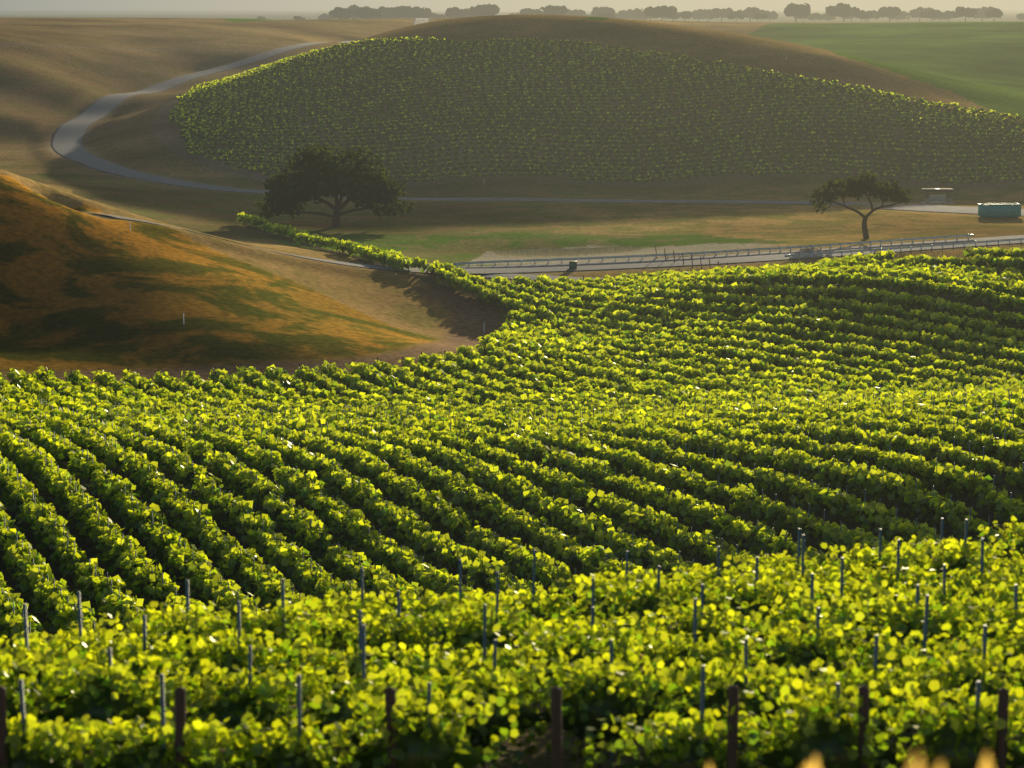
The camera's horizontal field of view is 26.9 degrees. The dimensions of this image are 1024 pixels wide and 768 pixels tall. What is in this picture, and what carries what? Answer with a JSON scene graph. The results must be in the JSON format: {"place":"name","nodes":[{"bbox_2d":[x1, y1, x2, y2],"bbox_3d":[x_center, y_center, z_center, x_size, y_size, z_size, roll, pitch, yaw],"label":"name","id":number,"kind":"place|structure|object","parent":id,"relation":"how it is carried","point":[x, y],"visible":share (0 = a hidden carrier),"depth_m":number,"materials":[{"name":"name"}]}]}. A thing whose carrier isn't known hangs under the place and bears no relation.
{"place":"outdoors","nodes":[
{"label":"outdoors","id":0,"kind":"place"},
{"bbox_2d":[53,18,865,204],"bbox_3d":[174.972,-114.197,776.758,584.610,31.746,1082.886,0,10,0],"label":"road","id":1,"kind":"structure","parent":0,"point":[67,140],"depth_m":499.06,"materials":[{"name":"grey asphalt"}]},
{"bbox_2d":[0,10,1023,767],"bbox_3d":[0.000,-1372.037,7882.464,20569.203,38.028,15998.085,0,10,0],"label":"ground","id":2,"kind":"structure","parent":0,"point":[86,286],"depth_m":405.01,"materials":[{"name":"brown soil"}]},
{"bbox_2d":[254,143,414,226],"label":"oak tree","id":3,"kind":"object","parent":2,"relation":"on","point":[314,179],"depth_m":357.49,"materials":[{"name":"green plant"}]},
{"bbox_2d":[0,222,1008,767],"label":"wooden fence posts","id":4,"kind":"object","parent":2,"relation":"on","point":[732,720],"visible":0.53,"depth_m":23.31,"materials":[{"name":"brown wood"}]},
{"bbox_2d":[0,516,1023,767],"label":"grapevines","id":5,"kind":"object","parent":2,"relation":"on","point":[90,706],"depth_m":26.15,"materials":[{"name":"green plant"}]},
{"bbox_2d":[0,390,1023,682],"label":"vines","id":6,"kind":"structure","parent":2,"relation":"on","point":[944,422],"depth_m":112.38,"materials":[{"name":"green plant"}]},
{"bbox_2d":[0,276,1023,451],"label":"vines","id":7,"kind":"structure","parent":2,"relation":"on","point":[733,364],"depth_m":175.91,"materials":[{"name":"green plant"}]},
{"bbox_2d":[0,370,1023,767],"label":"vineyard stakes","id":8,"kind":"object","parent":2,"relation":"on","point":[362,644],"visible":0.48,"depth_m":35.72,"materials":[{"name":"grey"}]},
{"bbox_2d":[569,261,576,268],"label":"utility cabinet","id":9,"kind":"object","parent":2,"relation":"on","point":[572,264],"visible":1,"depth_m":285.14,"materials":[{"name":"green metal"}]},
{"bbox_2d":[168,36,1023,183],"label":"hillside vineyard","id":10,"kind":"object","parent":2,"relation":"on","point":[203,90],"depth_m":501.72,"materials":[{"name":"green plant"}]},
{"bbox_2d":[236,211,1023,358],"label":"vines","id":11,"kind":"object","parent":2,"relation":"on","point":[611,312],"visible":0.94,"depth_m":221.77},
{"bbox_2d":[387,662,1023,767],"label":"vine trunks","id":12,"kind":"object","parent":2,"relation":"on","point":[598,751],"visible":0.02,"depth_m":28.56,"materials":[{"name":"brown plant"}]},
{"bbox_2d":[708,751,991,767],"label":"dry grass","id":13,"kind":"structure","parent":2,"relation":"on","point":[986,763],"depth_m":5.45,"materials":[{"name":"yellow plant"}]},
{"bbox_2d":[809,171,915,238],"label":"oak tree","id":14,"kind":"object","parent":2,"relation":"on","point":[858,187],"depth_m":334.20,"materials":[{"name":"green plant"}]},
{"bbox_2d":[920,202,954,203],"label":"kiosk concrete pad","id":15,"kind":"object","parent":2,"relation":"on","point":[940,202],"visible":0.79,"depth_m":425.54,"materials":[{"name":"grey concrete"}]},
{"bbox_2d":[924,197,951,202],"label":"stone kiosk piers","id":16,"kind":"structure","parent":15,"relation":"on","point":[948,200],"depth_m":424.26,"materials":[{"name":"beige stone"}]},
{"bbox_2d":[923,189,952,197],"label":"canopy supports","id":17,"kind":"object","parent":2,"relation":"on","point":[947,191],"visible":1,"depth_m":424.11,"materials":[{"name":"wood"}]},
{"bbox_2d":[922,188,954,189],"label":"canopy roof","id":18,"kind":"structure","parent":17,"relation":"on","point":[938,189],"depth_m":423.85,"materials":[{"name":"white metal"}]},
{"bbox_2d":[0,0,1023,9],"bbox_3d":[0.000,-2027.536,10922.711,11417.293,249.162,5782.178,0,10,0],"label":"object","id":19,"kind":"structure","parent":0,"point":[430,4],"depth_m":8797.34,"materials":[{"name":"grey"}]},
{"bbox_2d":[93,212,1023,273],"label":"dam road","id":20,"kind":"structure","parent":0,"point":[731,258],"depth_m":292.57,"materials":[{"name":"grey asphalt"}]},
{"bbox_2d":[655,247,736,269],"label":"guardrail posts","id":21,"kind":"object","parent":20,"relation":"on","point":[691,259],"visible":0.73,"depth_m":286.74,"materials":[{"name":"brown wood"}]},
{"bbox_2d":[426,234,973,266],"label":"guardrail","id":22,"kind":"object","parent":20,"relation":"on","point":[680,254],"visible":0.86,"depth_m":299.24,"materials":[{"name":"grey metal"}]},
{"bbox_2d":[785,238,1023,259],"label":"guardrail","id":23,"kind":"object","parent":20,"relation":"on","point":[890,248],"visible":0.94,"depth_m":308.38,"materials":[{"name":"grey metal"}]},
{"bbox_2d":[495,246,642,256],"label":"pond water","id":24,"kind":"structure","parent":0,"point":[556,252],"depth_m":330.41,"materials":[{"name":"liquid"}]},
{"bbox_2d":[256,3,1023,21],"bbox_3d":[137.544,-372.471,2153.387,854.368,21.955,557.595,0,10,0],"label":"distant trees","id":25,"kind":"object","parent":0,"point":[841,10],"depth_m":2009.56,"materials":[{"name":"green plant"}]},
{"bbox_2d":[470,273,1023,297],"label":"branch road","id":26,"kind":"structure","parent":0,"point":[511,276],"depth_m":276.94,"materials":[{"name":"grey asphalt"}]},
{"bbox_2d":[930,195,945,202],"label":"kiosk mailboxes","id":27,"kind":"object","parent":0,"point":[935,198],"visible":1,"depth_m":425.09,"materials":[{"name":"grey metal"}]},
{"bbox_2d":[886,204,1023,215],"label":"paved lot","id":28,"kind":"structure","parent":0,"point":[938,208],"depth_m":397.90,"materials":[{"name":"grey asphalt"}]},
{"bbox_2d":[978,203,1021,217],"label":"shipping container","id":29,"kind":"object","parent":28,"relation":"on","point":[999,210],"visible":1,"depth_m":376.19,"materials":[{"name":"metal"}]}
]}

